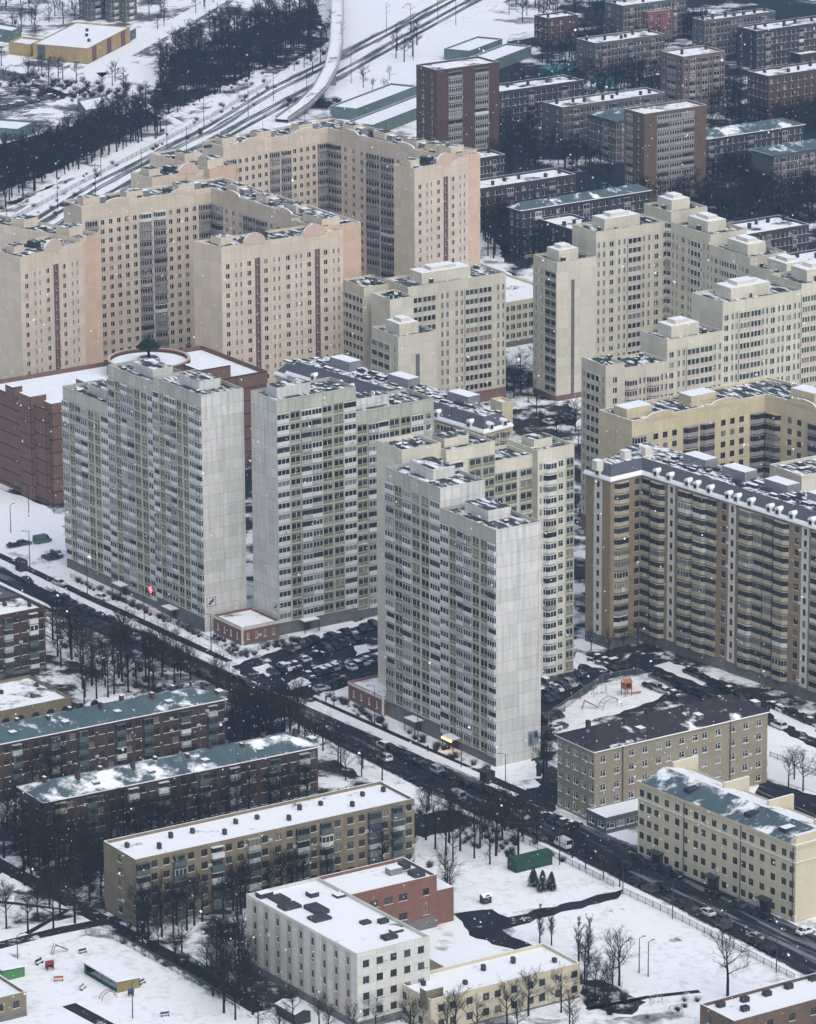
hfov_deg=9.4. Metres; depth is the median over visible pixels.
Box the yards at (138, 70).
[0,0,314,143]
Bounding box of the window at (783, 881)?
[781,877,785,885]
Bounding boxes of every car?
[0,94,10,98]
[0,104,11,109]
[6,541,22,547]
[7,103,16,107]
[16,100,27,104]
[16,539,31,546]
[20,575,33,583]
[41,553,54,560]
[45,93,56,97]
[47,595,61,602]
[50,548,63,556]
[50,552,59,558]
[51,578,66,586]
[59,593,70,603]
[66,599,78,606]
[76,604,87,611]
[84,607,95,615]
[92,624,105,633]
[93,592,109,600]
[93,611,105,619]
[101,615,115,622]
[129,632,140,639]
[164,658,176,665]
[175,660,188,669]
[183,667,195,674]
[194,672,208,679]
[196,668,210,675]
[204,675,219,684]
[215,681,226,688]
[225,683,236,691]
[230,675,241,682]
[239,677,253,685]
[266,667,279,675]
[274,665,287,673]
[277,661,291,671]
[281,643,295,652]
[286,662,296,669]
[288,658,303,664]
[289,642,300,649]
[290,660,302,668]
[293,637,308,647]
[298,655,311,661]
[302,670,316,679]
[303,637,314,645]
[304,651,318,659]
[307,634,320,642]
[310,721,325,729]
[312,650,325,655]
[312,669,322,677]
[312,684,330,691]
[313,666,328,674]
[319,642,333,652]
[320,663,334,672]
[323,631,338,640]
[323,680,338,686]
[328,641,341,649]
[328,661,340,670]
[332,677,345,683]
[333,638,347,646]
[335,631,344,637]
[336,661,345,667]
[337,627,351,635]
[342,636,354,644]
[345,663,357,670]
[346,626,358,634]
[348,635,361,641]
[348,659,363,667]
[349,743,364,752]
[354,625,366,633]
[357,657,370,665]
[359,622,372,630]
[360,655,374,663]
[365,734,378,745]
[367,619,377,629]
[369,654,377,662]
[376,740,388,749]
[377,752,392,761]
[383,742,398,753]
[393,750,404,758]
[400,770,415,780]
[401,751,415,762]
[410,757,424,766]
[420,761,430,770]
[420,784,433,792]
[430,763,443,774]
[432,788,444,797]
[439,770,455,779]
[454,798,467,807]
[456,779,471,787]
[465,802,478,811]
[470,780,483,790]
[480,785,492,794]
[492,790,505,797]
[520,827,534,835]
[530,831,546,841]
[535,811,553,819]
[541,676,554,686]
[541,688,553,694]
[541,694,554,702]
[541,712,553,722]
[541,726,554,734]
[542,418,554,423]
[545,686,559,693]
[545,693,560,700]
[545,814,562,822]
[548,712,557,719]
[548,722,562,729]
[549,675,557,682]
[549,683,564,691]
[551,709,564,718]
[555,679,571,689]
[555,817,572,825]
[556,721,568,730]
[558,415,567,421]
[559,673,570,677]
[562,677,577,687]
[563,820,582,828]
[566,671,576,677]
[568,411,580,417]
[572,677,581,685]
[573,669,582,676]
[587,653,603,661]
[587,849,602,859]
[594,656,608,664]
[602,656,619,667]
[610,659,628,669]
[627,876,644,885]
[629,852,645,862]
[640,882,658,893]
[641,680,652,689]
[642,858,658,868]
[648,672,661,679]
[650,681,662,692]
[654,863,672,874]
[654,880,671,891]
[659,675,673,684]
[660,686,669,695]
[667,870,684,879]
[668,689,682,697]
[671,678,680,688]
[671,898,687,907]
[676,680,688,691]
[681,685,692,693]
[682,666,698,675]
[684,902,702,915]
[691,672,704,677]
[691,686,703,696]
[694,690,705,696]
[698,674,710,681]
[700,907,715,916]
[704,887,721,897]
[705,678,715,686]
[713,918,732,930]
[714,679,727,690]
[715,913,732,921]
[722,685,735,692]
[730,689,743,695]
[730,898,747,909]
[743,693,753,699]
[744,905,759,915]
[745,931,763,939]
[745,936,763,946]
[747,696,762,701]
[756,910,774,920]
[758,941,777,953]
[760,700,771,708]
[767,700,776,708]
[768,719,776,726]
[770,720,787,729]
[771,703,782,711]
[775,705,787,711]
[781,707,797,713]
[787,711,800,719]
[794,712,808,722]
[795,926,815,935]
[805,718,815,724]
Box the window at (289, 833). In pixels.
[286,830,292,838]
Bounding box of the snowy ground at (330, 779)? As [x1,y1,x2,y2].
[0,654,423,1023]
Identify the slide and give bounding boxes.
[51,943,68,953]
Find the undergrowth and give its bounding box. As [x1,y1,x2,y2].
[0,42,815,1018]
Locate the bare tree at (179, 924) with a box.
[170,911,196,953]
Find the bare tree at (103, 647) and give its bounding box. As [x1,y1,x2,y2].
[89,635,116,685]
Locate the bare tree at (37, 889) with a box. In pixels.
[27,870,53,921]
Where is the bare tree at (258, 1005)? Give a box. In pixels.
[245,995,271,1023]
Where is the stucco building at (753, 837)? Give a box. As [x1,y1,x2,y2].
[635,755,815,922]
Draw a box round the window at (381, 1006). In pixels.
[377,1005,382,1013]
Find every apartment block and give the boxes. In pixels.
[0,214,102,378]
[0,594,45,676]
[0,681,227,802]
[16,728,320,861]
[60,177,360,361]
[103,781,415,927]
[131,148,236,188]
[193,210,355,382]
[202,113,479,278]
[343,261,505,401]
[394,140,476,276]
[477,147,504,178]
[480,167,575,232]
[499,74,582,131]
[507,184,651,254]
[533,192,803,400]
[538,213,591,252]
[542,87,664,147]
[576,29,664,81]
[581,352,667,528]
[586,105,640,162]
[599,377,815,477]
[604,0,685,36]
[640,259,815,395]
[692,6,774,55]
[706,118,805,180]
[730,215,808,253]
[737,15,815,69]
[747,61,815,121]
[750,139,815,197]
[770,455,815,490]
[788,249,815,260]
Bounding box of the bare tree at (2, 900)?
[0,877,21,928]
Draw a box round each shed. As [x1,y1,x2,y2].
[0,23,21,42]
[0,118,35,139]
[9,36,40,56]
[77,94,112,117]
[275,998,311,1023]
[480,892,492,904]
[507,848,552,872]
[596,77,617,87]
[790,48,815,63]
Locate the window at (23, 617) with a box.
[21,615,26,621]
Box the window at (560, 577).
[558,574,562,580]
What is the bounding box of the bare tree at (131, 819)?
[100,801,155,838]
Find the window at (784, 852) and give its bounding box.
[782,848,786,856]
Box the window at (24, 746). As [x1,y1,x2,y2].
[22,742,27,749]
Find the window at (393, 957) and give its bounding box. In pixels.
[390,952,396,961]
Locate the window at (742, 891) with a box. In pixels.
[741,889,744,897]
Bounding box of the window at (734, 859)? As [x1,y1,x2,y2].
[732,857,736,865]
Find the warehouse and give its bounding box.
[33,22,135,63]
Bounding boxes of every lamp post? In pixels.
[132,980,138,1018]
[638,935,645,972]
[647,939,654,976]
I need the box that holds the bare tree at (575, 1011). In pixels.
[561,1002,583,1023]
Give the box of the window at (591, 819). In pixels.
[588,815,593,823]
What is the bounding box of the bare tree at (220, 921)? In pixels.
[202,909,245,946]
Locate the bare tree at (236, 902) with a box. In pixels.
[218,882,250,925]
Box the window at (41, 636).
[39,634,43,640]
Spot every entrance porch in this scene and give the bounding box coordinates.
[111,581,128,597]
[161,604,178,618]
[299,617,319,633]
[404,715,423,733]
[441,733,460,752]
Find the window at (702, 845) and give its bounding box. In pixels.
[701,843,704,851]
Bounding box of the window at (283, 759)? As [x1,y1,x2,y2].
[281,757,286,764]
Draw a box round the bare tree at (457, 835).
[433,817,479,861]
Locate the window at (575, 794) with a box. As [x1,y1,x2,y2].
[573,790,577,799]
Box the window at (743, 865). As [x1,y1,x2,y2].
[741,860,745,868]
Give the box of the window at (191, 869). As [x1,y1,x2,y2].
[188,864,194,872]
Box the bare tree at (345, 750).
[325,741,360,780]
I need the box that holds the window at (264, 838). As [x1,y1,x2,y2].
[262,835,268,843]
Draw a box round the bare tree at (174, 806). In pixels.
[157,789,202,824]
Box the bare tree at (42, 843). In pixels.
[25,822,61,876]
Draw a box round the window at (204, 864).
[201,861,208,869]
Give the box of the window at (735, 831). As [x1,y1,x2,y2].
[732,828,737,836]
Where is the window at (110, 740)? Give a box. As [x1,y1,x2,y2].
[108,737,113,744]
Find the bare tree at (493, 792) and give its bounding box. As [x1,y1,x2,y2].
[469,774,508,819]
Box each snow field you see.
[0,489,64,553]
[342,0,407,62]
[354,18,514,96]
[767,743,815,791]
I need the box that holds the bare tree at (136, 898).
[126,887,154,931]
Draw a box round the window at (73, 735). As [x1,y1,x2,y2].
[70,733,75,740]
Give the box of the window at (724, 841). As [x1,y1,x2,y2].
[721,838,726,846]
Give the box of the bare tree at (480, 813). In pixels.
[463,800,493,844]
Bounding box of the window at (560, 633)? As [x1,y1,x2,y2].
[558,630,563,637]
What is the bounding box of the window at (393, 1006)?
[391,1001,397,1009]
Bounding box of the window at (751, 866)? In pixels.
[748,863,753,872]
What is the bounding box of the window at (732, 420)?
[730,418,734,424]
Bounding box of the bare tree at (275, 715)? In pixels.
[259,695,287,734]
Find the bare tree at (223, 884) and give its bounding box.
[208,869,238,919]
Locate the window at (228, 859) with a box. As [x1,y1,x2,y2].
[226,856,231,864]
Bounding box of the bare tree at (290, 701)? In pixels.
[265,677,312,730]
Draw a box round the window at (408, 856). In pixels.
[406,853,411,860]
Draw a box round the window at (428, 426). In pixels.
[426,424,430,430]
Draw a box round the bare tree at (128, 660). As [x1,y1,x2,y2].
[114,639,154,691]
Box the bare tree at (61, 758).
[43,737,87,776]
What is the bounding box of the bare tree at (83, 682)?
[65,668,93,704]
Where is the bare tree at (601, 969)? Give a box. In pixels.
[580,957,616,999]
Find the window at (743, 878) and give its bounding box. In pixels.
[740,875,745,883]
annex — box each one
[213,607,279,645]
[348,675,386,715]
[402,942,579,1023]
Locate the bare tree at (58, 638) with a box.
[46,618,76,666]
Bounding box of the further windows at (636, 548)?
[595,534,671,638]
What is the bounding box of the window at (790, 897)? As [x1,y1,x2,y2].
[789,895,793,903]
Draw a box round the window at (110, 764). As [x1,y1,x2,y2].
[108,761,113,766]
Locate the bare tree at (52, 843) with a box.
[48,826,69,870]
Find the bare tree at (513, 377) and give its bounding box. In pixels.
[504,363,520,397]
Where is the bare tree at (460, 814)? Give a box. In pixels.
[438,796,477,850]
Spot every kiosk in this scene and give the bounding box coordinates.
[14,557,27,571]
[479,767,494,783]
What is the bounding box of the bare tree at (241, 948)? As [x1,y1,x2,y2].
[216,940,258,996]
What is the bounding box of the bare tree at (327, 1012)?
[315,999,342,1023]
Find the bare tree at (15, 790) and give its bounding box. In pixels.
[0,770,33,842]
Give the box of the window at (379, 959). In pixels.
[377,956,383,964]
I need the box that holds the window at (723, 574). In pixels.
[721,571,725,578]
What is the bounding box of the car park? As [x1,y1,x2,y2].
[0,83,69,118]
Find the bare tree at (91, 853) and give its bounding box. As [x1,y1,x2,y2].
[73,843,103,901]
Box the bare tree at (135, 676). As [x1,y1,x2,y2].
[120,648,143,682]
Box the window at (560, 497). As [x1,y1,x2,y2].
[558,494,563,501]
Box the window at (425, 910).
[423,907,428,915]
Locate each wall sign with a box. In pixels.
[206,595,215,607]
[273,599,277,611]
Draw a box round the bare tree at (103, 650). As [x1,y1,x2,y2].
[83,634,115,679]
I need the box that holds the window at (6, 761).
[4,758,9,765]
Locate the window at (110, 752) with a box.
[108,749,114,756]
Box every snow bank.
[0,560,224,663]
[0,582,54,608]
[308,701,479,778]
[423,794,796,974]
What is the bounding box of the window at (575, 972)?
[571,970,577,978]
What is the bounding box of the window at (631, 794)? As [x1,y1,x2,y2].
[628,791,634,798]
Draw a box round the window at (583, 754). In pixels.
[582,752,585,760]
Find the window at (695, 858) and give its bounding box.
[693,854,697,862]
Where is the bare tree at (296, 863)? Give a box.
[277,841,311,882]
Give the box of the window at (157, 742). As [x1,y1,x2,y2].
[154,740,159,747]
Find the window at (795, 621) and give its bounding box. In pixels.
[793,618,797,625]
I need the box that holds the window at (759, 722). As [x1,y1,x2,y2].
[756,719,761,726]
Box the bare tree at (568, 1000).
[550,982,584,1023]
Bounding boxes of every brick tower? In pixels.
[416,56,498,150]
[624,99,706,201]
[660,45,724,111]
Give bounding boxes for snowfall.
[0,0,815,1023]
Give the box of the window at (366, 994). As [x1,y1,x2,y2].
[363,992,368,999]
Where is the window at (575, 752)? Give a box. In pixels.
[573,748,578,757]
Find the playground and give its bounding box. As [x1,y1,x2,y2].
[548,677,664,732]
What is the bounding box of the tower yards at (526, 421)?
[0,359,580,621]
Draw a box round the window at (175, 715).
[172,712,177,719]
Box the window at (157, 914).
[152,911,158,918]
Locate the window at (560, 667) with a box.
[557,664,562,671]
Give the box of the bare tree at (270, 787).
[257,768,283,804]
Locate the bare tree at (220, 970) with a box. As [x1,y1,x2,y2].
[206,954,233,989]
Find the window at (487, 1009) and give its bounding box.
[483,1008,488,1016]
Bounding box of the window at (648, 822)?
[646,821,650,828]
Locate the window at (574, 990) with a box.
[571,985,576,994]
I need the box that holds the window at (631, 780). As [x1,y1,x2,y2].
[629,777,634,784]
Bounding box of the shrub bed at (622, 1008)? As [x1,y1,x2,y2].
[580,980,644,1014]
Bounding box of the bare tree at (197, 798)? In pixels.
[176,785,214,822]
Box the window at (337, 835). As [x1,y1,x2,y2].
[334,832,340,840]
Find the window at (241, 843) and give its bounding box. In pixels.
[238,841,243,848]
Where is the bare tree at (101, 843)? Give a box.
[81,835,108,881]
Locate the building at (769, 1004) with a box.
[700,973,815,1023]
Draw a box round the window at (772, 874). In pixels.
[770,873,774,881]
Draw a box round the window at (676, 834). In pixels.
[675,832,678,840]
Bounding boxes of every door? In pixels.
[122,587,126,594]
[172,610,175,618]
[304,622,309,629]
[454,741,458,748]
[486,894,489,903]
[532,860,535,867]
[606,821,614,829]
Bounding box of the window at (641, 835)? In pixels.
[639,831,643,839]
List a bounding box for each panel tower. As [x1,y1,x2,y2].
[61,358,246,631]
[251,377,433,634]
[376,429,573,685]
[384,456,540,766]
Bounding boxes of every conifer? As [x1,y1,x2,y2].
[526,867,538,886]
[537,870,548,891]
[546,871,556,890]
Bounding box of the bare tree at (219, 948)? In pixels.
[207,932,231,975]
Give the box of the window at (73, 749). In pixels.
[70,745,76,752]
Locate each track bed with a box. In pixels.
[36,0,458,222]
[53,0,484,224]
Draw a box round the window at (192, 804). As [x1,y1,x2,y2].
[191,800,196,807]
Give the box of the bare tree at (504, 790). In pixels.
[490,782,522,830]
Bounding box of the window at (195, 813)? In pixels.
[191,812,196,819]
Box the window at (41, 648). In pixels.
[39,645,43,651]
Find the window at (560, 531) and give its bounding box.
[558,529,562,535]
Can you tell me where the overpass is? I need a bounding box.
[275,0,343,122]
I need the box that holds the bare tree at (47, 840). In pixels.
[8,811,83,881]
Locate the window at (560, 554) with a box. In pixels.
[558,551,563,558]
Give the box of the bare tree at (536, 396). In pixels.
[519,387,547,414]
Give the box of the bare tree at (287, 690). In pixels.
[266,682,303,731]
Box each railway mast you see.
[166,113,171,139]
[413,28,416,59]
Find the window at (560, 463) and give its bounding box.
[558,460,563,467]
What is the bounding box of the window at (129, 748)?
[127,745,132,752]
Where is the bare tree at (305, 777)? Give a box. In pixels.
[288,756,318,796]
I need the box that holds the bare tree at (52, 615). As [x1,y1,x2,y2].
[45,600,76,656]
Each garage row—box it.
[330,83,415,119]
[348,95,415,130]
[444,36,501,59]
[471,43,530,68]
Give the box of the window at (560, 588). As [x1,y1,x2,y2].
[558,585,563,592]
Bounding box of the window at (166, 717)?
[163,714,169,721]
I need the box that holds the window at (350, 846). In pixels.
[347,842,353,849]
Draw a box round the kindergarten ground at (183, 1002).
[0,935,237,1023]
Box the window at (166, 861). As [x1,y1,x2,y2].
[163,857,169,865]
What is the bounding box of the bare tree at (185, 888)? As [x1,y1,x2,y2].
[151,865,209,928]
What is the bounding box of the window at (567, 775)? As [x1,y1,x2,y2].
[565,773,569,781]
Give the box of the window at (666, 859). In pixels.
[664,856,668,863]
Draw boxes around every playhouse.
[45,960,53,970]
[127,988,133,996]
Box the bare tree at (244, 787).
[220,765,253,811]
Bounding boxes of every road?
[0,567,815,974]
[535,645,815,775]
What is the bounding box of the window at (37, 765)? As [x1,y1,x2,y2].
[33,764,39,770]
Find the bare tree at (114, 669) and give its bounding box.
[97,646,130,694]
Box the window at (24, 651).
[22,648,27,655]
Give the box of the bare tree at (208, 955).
[195,947,229,996]
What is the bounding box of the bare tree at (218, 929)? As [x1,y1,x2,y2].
[197,918,230,955]
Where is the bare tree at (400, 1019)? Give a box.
[392,988,428,1022]
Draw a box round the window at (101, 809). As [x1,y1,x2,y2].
[98,806,103,814]
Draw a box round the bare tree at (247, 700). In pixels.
[231,681,267,739]
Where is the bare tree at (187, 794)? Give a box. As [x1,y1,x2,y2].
[156,767,208,822]
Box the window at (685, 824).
[682,822,687,830]
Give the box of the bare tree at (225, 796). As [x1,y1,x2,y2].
[204,767,265,813]
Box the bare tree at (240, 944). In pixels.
[222,931,258,988]
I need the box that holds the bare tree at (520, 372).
[510,353,533,393]
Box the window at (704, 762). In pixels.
[702,759,706,767]
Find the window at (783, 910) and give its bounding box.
[781,906,785,914]
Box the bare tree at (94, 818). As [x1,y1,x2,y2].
[71,810,103,863]
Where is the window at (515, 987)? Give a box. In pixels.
[511,986,517,994]
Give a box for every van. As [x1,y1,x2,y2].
[32,533,51,543]
[450,788,465,798]
[554,835,571,848]
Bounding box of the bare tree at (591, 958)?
[578,949,600,989]
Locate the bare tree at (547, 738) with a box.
[530,729,556,757]
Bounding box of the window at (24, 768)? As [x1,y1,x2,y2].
[23,766,28,773]
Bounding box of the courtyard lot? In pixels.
[231,628,377,695]
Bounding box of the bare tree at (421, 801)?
[414,780,440,839]
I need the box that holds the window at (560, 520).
[558,517,563,524]
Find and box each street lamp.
[79,558,87,595]
[136,585,144,622]
[203,613,211,650]
[326,666,334,705]
[366,685,374,724]
[410,705,417,745]
[453,726,461,766]
[497,753,505,789]
[559,823,568,864]
[672,876,681,918]
[722,900,731,940]
[776,929,785,972]
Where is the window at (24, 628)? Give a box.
[21,626,26,632]
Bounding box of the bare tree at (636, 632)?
[625,621,644,647]
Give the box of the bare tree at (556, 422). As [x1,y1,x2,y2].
[547,416,564,436]
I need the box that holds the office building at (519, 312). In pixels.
[506,273,532,347]
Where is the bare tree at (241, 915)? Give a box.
[231,911,246,950]
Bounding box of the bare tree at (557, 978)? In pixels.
[535,963,580,1012]
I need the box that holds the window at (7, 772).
[4,770,10,777]
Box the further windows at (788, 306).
[761,302,800,381]
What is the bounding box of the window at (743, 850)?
[741,846,745,854]
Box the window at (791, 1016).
[789,1013,794,1021]
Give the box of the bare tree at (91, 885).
[74,831,104,891]
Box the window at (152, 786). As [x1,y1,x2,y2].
[149,784,155,791]
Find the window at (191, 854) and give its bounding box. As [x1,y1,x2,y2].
[188,852,194,859]
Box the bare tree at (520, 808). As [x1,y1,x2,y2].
[494,788,551,849]
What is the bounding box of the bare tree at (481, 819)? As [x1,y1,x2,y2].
[466,803,489,838]
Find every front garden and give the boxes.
[55,569,310,659]
[314,686,542,781]
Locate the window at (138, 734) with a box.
[135,732,140,739]
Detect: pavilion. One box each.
[0,949,26,979]
[81,955,141,992]
[587,797,637,833]
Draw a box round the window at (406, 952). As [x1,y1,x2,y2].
[404,949,410,957]
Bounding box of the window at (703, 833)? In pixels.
[701,829,705,837]
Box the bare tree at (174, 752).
[166,737,195,755]
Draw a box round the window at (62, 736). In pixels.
[61,735,66,742]
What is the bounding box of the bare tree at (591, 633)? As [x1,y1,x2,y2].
[584,626,596,650]
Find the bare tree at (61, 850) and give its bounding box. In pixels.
[49,827,83,884]
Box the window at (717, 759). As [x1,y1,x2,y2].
[715,756,720,763]
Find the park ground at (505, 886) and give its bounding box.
[416,817,623,911]
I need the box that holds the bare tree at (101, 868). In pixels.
[84,850,103,896]
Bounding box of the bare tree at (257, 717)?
[239,698,273,737]
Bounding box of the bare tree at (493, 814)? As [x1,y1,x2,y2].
[474,797,512,849]
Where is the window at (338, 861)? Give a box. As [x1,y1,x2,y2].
[335,857,340,864]
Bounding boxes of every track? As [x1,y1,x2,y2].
[38,0,444,218]
[43,0,454,222]
[55,0,469,224]
[128,0,479,188]
[608,908,693,946]
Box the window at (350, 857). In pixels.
[347,854,353,862]
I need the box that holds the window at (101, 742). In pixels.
[99,739,104,746]
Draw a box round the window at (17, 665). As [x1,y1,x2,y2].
[14,661,19,667]
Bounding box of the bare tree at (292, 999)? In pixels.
[278,982,304,1023]
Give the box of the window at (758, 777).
[756,774,760,781]
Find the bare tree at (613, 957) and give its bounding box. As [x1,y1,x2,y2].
[601,937,627,989]
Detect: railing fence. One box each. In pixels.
[12,79,270,216]
[70,573,286,658]
[85,927,239,1008]
[424,794,613,886]
[549,667,668,712]
[623,888,794,978]
[770,752,813,772]
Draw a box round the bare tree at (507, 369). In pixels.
[506,353,512,385]
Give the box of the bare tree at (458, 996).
[439,984,473,1023]
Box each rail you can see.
[38,0,441,216]
[38,0,445,219]
[41,0,451,221]
[45,0,455,222]
[55,0,467,223]
[59,0,471,224]
[126,0,477,188]
[200,0,481,152]
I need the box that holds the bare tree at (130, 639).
[110,627,144,669]
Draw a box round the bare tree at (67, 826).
[44,804,86,867]
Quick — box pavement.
[0,588,295,728]
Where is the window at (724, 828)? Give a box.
[722,824,726,832]
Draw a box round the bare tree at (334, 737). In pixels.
[323,722,348,761]
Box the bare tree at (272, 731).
[248,694,280,734]
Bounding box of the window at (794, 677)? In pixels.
[792,674,796,681]
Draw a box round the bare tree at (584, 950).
[571,932,604,984]
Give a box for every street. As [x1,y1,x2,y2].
[44,0,235,95]
[97,72,183,123]
[132,0,234,55]
[414,800,542,837]
[512,778,556,811]
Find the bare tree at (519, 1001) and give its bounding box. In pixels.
[484,989,536,1023]
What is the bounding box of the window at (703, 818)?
[700,814,705,823]
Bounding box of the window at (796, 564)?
[794,560,798,568]
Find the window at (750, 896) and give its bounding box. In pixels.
[748,892,752,900]
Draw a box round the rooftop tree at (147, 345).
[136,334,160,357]
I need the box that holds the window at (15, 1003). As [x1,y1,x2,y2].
[13,1000,19,1008]
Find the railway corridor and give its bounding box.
[10,0,505,223]
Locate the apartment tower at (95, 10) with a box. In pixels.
[79,0,136,22]
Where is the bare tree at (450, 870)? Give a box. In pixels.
[437,859,460,884]
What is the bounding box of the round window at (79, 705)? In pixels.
[76,703,83,707]
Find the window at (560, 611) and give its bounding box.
[558,608,562,614]
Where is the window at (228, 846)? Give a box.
[226,843,232,851]
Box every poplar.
[535,903,547,943]
[547,904,555,945]
[573,916,588,961]
[580,913,595,962]
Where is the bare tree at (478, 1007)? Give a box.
[452,991,502,1023]
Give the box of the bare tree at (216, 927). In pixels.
[203,913,229,950]
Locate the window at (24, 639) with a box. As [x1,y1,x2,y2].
[22,637,26,643]
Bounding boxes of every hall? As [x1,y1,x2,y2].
[0,675,97,722]
[537,64,575,77]
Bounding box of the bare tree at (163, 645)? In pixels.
[157,627,172,667]
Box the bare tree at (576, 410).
[565,406,580,431]
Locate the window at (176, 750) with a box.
[173,748,178,753]
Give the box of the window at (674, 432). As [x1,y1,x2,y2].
[672,429,677,436]
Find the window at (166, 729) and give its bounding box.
[164,726,169,733]
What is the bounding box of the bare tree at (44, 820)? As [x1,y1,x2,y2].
[27,804,59,865]
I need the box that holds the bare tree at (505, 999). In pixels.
[487,974,528,1022]
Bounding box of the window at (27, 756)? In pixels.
[23,754,28,761]
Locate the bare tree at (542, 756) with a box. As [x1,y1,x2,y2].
[531,742,556,781]
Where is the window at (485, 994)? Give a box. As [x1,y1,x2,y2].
[483,992,489,1001]
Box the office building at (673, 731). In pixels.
[554,693,770,819]
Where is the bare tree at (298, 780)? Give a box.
[267,760,317,799]
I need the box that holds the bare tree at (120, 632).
[106,619,132,677]
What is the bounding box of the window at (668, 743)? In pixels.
[666,740,671,747]
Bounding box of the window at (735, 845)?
[733,842,737,850]
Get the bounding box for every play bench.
[35,957,43,965]
[53,976,63,981]
[78,948,86,953]
[79,983,85,990]
[160,1011,169,1016]
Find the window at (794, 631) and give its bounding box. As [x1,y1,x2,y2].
[792,629,797,636]
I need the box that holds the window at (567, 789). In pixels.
[565,787,569,795]
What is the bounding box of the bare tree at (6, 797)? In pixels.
[0,782,19,832]
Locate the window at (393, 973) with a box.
[390,969,396,977]
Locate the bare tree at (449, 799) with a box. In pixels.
[417,783,468,830]
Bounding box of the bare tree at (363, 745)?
[352,737,371,768]
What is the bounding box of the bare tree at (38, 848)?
[2,823,53,870]
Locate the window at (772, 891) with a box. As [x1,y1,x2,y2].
[770,887,774,895]
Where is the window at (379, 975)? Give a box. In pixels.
[377,972,383,980]
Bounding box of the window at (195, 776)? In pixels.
[191,775,196,782]
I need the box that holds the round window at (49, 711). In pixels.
[46,709,54,713]
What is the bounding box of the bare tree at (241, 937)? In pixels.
[224,922,257,977]
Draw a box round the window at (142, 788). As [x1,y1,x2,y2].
[139,785,145,793]
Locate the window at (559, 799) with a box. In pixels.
[558,797,561,805]
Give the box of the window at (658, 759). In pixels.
[656,756,660,763]
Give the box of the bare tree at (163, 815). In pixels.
[143,792,175,827]
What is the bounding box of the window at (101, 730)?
[99,727,104,734]
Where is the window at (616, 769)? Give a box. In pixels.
[614,766,618,773]
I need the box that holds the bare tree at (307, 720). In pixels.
[288,708,314,737]
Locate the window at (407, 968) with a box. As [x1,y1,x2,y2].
[404,965,410,974]
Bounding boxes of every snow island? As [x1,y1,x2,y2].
[253,663,271,676]
[288,677,310,688]
[328,617,377,631]
[354,644,369,655]
[575,652,607,669]
[655,661,705,685]
[769,709,815,737]
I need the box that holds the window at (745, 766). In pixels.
[742,764,747,771]
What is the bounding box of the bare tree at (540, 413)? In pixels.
[535,409,546,421]
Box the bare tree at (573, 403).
[567,398,580,423]
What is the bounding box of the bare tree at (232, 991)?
[212,972,247,1019]
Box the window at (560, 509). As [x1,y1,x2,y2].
[558,506,562,512]
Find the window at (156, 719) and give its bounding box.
[154,716,159,723]
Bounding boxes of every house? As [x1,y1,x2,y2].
[534,9,577,45]
[642,7,672,39]
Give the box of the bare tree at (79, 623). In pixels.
[65,606,101,660]
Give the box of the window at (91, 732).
[88,729,94,736]
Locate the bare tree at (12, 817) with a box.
[1,795,21,849]
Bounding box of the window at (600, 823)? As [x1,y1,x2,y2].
[598,819,603,828]
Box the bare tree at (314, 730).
[290,706,361,745]
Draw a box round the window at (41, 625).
[38,622,43,629]
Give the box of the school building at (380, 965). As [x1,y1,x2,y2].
[246,877,429,1023]
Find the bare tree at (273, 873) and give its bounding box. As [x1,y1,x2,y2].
[256,855,285,888]
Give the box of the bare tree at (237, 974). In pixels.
[218,954,256,999]
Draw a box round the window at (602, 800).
[600,797,605,805]
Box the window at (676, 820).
[675,818,678,826]
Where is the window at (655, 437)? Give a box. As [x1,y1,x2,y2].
[653,433,657,439]
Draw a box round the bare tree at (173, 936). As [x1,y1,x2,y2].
[163,929,188,961]
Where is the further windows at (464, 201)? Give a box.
[452,201,465,261]
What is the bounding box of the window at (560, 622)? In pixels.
[558,619,563,626]
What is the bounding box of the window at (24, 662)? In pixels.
[22,659,28,666]
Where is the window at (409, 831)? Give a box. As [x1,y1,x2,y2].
[406,828,411,836]
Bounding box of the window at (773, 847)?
[770,843,775,852]
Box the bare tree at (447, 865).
[437,855,460,876]
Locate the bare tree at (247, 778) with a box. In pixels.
[232,757,269,807]
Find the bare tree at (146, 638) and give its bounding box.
[133,626,159,676]
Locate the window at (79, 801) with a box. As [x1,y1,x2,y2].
[77,798,82,806]
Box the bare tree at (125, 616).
[107,603,153,631]
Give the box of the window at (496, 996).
[494,989,500,998]
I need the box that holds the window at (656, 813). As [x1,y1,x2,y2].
[654,809,658,817]
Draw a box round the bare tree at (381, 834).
[375,818,400,861]
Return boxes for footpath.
[0,553,230,661]
[0,859,269,1012]
[0,916,123,948]
[1,901,70,933]
[25,982,92,1023]
[62,1003,113,1023]
[299,694,550,802]
[586,990,700,1009]
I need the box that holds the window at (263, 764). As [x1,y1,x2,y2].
[261,761,267,768]
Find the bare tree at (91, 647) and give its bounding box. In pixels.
[74,630,104,685]
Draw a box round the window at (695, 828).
[693,826,697,834]
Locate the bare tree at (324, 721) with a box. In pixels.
[310,711,341,750]

